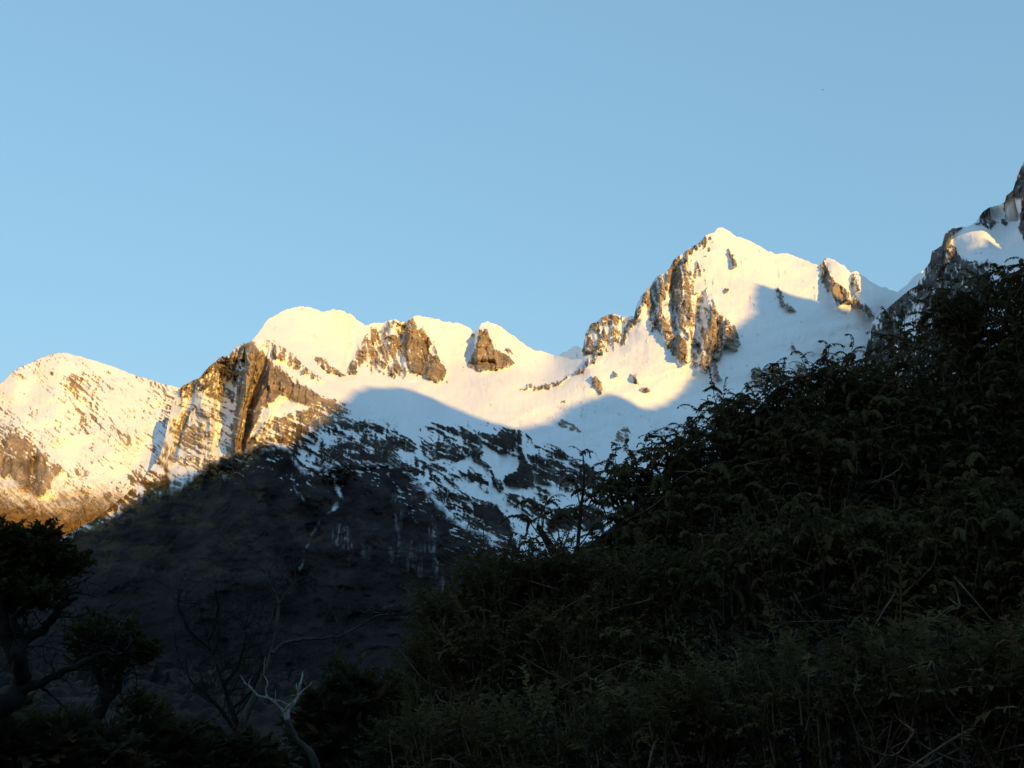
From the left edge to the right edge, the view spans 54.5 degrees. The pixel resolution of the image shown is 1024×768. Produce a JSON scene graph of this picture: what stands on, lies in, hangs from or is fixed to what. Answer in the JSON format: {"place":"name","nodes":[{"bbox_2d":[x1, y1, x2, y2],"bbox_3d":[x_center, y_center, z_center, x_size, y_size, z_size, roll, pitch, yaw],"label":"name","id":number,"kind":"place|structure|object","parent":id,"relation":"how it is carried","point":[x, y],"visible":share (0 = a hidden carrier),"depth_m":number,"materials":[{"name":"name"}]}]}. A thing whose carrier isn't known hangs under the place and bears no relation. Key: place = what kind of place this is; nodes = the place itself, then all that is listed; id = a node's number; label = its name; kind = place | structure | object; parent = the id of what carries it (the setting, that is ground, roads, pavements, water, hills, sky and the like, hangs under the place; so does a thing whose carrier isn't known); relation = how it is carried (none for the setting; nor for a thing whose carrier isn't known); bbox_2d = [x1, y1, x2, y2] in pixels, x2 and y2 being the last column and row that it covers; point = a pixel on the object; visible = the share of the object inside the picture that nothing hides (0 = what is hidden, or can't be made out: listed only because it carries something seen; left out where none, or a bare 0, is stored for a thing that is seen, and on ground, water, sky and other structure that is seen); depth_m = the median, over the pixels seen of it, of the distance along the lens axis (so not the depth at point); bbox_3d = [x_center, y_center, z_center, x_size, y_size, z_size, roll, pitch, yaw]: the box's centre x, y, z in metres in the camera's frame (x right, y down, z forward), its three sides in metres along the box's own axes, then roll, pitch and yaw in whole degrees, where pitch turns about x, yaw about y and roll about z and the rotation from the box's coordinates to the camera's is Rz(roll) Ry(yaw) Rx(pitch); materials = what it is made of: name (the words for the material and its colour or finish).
{"place":"outdoors","nodes":[
{"label":"outdoors","id":0,"kind":"place"},
{"bbox_2d":[0,352,179,536],"bbox_3d":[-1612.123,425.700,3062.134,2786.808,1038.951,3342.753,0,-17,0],"label":"snowy mountain","id":1,"kind":"structure","parent":0,"point":[81,438],"depth_m":2693.06,"materials":[{"name":"white snow"}]},
{"bbox_2d":[0,227,924,674],"bbox_3d":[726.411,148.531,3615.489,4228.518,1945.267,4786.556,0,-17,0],"label":"snowy mountain","id":2,"kind":"structure","parent":0,"point":[374,463],"depth_m":2352.22,"materials":[{"name":"white snow"}]},
{"bbox_2d":[0,0,1023,387],"label":"sky","id":3,"kind":"structure","parent":0,"point":[178,177],"materials":[{"name":"blue"}]},
{"bbox_2d":[482,360,1022,668],"bbox_3d":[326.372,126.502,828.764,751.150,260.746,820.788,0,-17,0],"label":"forested hill","id":4,"kind":"structure","parent":0,"point":[800,627],"depth_m":539.89,"materials":[{"name":"green plant"}]},
{"bbox_2d":[864,162,1023,386],"bbox_3d":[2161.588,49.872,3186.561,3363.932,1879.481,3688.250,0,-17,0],"label":"rocky crag","id":5,"kind":"structure","parent":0,"point":[994,234],"depth_m":3252.54,"materials":[{"name":"grey stone"}]},
{"bbox_3d":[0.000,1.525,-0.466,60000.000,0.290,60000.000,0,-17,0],"label":"ground","id":6,"kind":"structure","parent":0,"visible":0},
{"bbox_2d":[0,691,165,767],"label":"bush","id":7,"kind":"object","parent":6,"relation":"on","point":[32,737],"visible":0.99,"depth_m":10.77,"materials":[{"name":"green plant"}]},
{"bbox_2d":[0,512,168,724],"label":"gnarled tree","id":8,"kind":"object","parent":6,"relation":"on","point":[37,554],"visible":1,"depth_m":10.45,"materials":[{"name":"green plant"}]},
{"bbox_2d":[52,592,171,747],"bbox_3d":[-4.952,3.950,11.859,1.271,2.902,1.977,-13,-21,37],"label":"leaning tree","id":9,"kind":"object","parent":6,"relation":"on","point":[107,693],"visible":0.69,"depth_m":12.07,"materials":[{"name":"green plant"}]},
{"bbox_2d":[118,705,304,767],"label":"bush","id":10,"kind":"object","parent":6,"relation":"on","point":[182,743],"visible":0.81,"depth_m":12.32,"materials":[{"name":"green plant"}]},
{"bbox_2d":[147,555,293,731],"bbox_3d":[-4.397,4.358,14.861,2.175,3.807,1.906,0,-17,0],"label":"bare tree","id":11,"kind":"object","parent":6,"relation":"on","point":[230,706],"visible":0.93,"depth_m":15.01,"materials":[{"name":"brown plant"}]},
{"bbox_2d":[240,658,320,767],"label":"dead tree","id":12,"kind":"object","parent":6,"relation":"on","point":[308,751],"visible":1,"depth_m":12.99,"materials":[{"name":"grey wood"}]},
{"bbox_2d":[202,518,393,731],"bbox_3d":[-3.297,3.944,14.337,2.605,4.273,1.982,-14,-22,39],"label":"bare tree","id":13,"kind":"object","parent":6,"relation":"on","point":[244,718],"visible":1,"depth_m":14.44,"materials":[{"name":"grey plant"}]},
{"bbox_2d":[271,646,432,767],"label":"round bush","id":14,"kind":"object","parent":6,"relation":"on","point":[340,706],"visible":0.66,"depth_m":13.98,"materials":[{"name":"green plant"}]},
{"bbox_2d":[342,696,492,767],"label":"bush","id":15,"kind":"object","parent":6,"relation":"on","point":[396,749],"visible":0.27,"depth_m":11.89,"materials":[{"name":"green plant"}]},
{"bbox_2d":[0,659,1019,767],"bbox_3d":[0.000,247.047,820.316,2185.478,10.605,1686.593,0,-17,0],"label":"scrub","id":16,"kind":"object","parent":6,"relation":"on","point":[164,684],"visible":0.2,"depth_m":46.93,"materials":[{"name":"green plant"}]},
{"bbox_2d":[370,523,722,766],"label":"arching shrub","id":17,"kind":"object","parent":6,"relation":"on","point":[595,595],"visible":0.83,"depth_m":7.38,"materials":[{"name":"green plant"}]},
{"bbox_2d":[499,494,595,767],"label":"sapling","id":18,"kind":"object","parent":6,"relation":"on","point":[538,508],"visible":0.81,"depth_m":8.31,"materials":[{"name":"green plant"}]},
{"bbox_2d":[559,446,632,762],"bbox_3d":[0.742,2.338,8.241,0.616,3.743,0.566,-4,-17,13],"label":"sapling","id":19,"kind":"object","parent":6,"relation":"on","point":[611,487],"visible":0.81,"depth_m":8.60,"materials":[{"name":"green plant"}]},
{"bbox_2d":[579,404,762,767],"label":"arching shrub","id":20,"kind":"object","parent":6,"relation":"on","point":[668,498],"visible":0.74,"depth_m":8.67,"materials":[{"name":"green plant"}]},
{"bbox_2d":[374,566,1023,767],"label":"arching shrub","id":21,"kind":"object","parent":6,"relation":"on","point":[990,688],"visible":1,"depth_m":5.45,"materials":[{"name":"green plant"}]},
{"bbox_2d":[660,334,967,767],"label":"arching shrub","id":22,"kind":"object","parent":6,"relation":"on","point":[800,430],"visible":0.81,"depth_m":8.80,"materials":[{"name":"green plant"}]},
{"bbox_2d":[620,466,1023,767],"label":"arching shrub","id":23,"kind":"object","parent":6,"relation":"on","point":[949,572],"visible":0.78,"depth_m":7.44,"materials":[{"name":"green plant"}]},
{"bbox_2d":[817,257,1023,756],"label":"arching shrub","id":24,"kind":"object","parent":6,"relation":"on","point":[980,393],"visible":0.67,"depth_m":9.27,"materials":[{"name":"green plant"}]}
]}

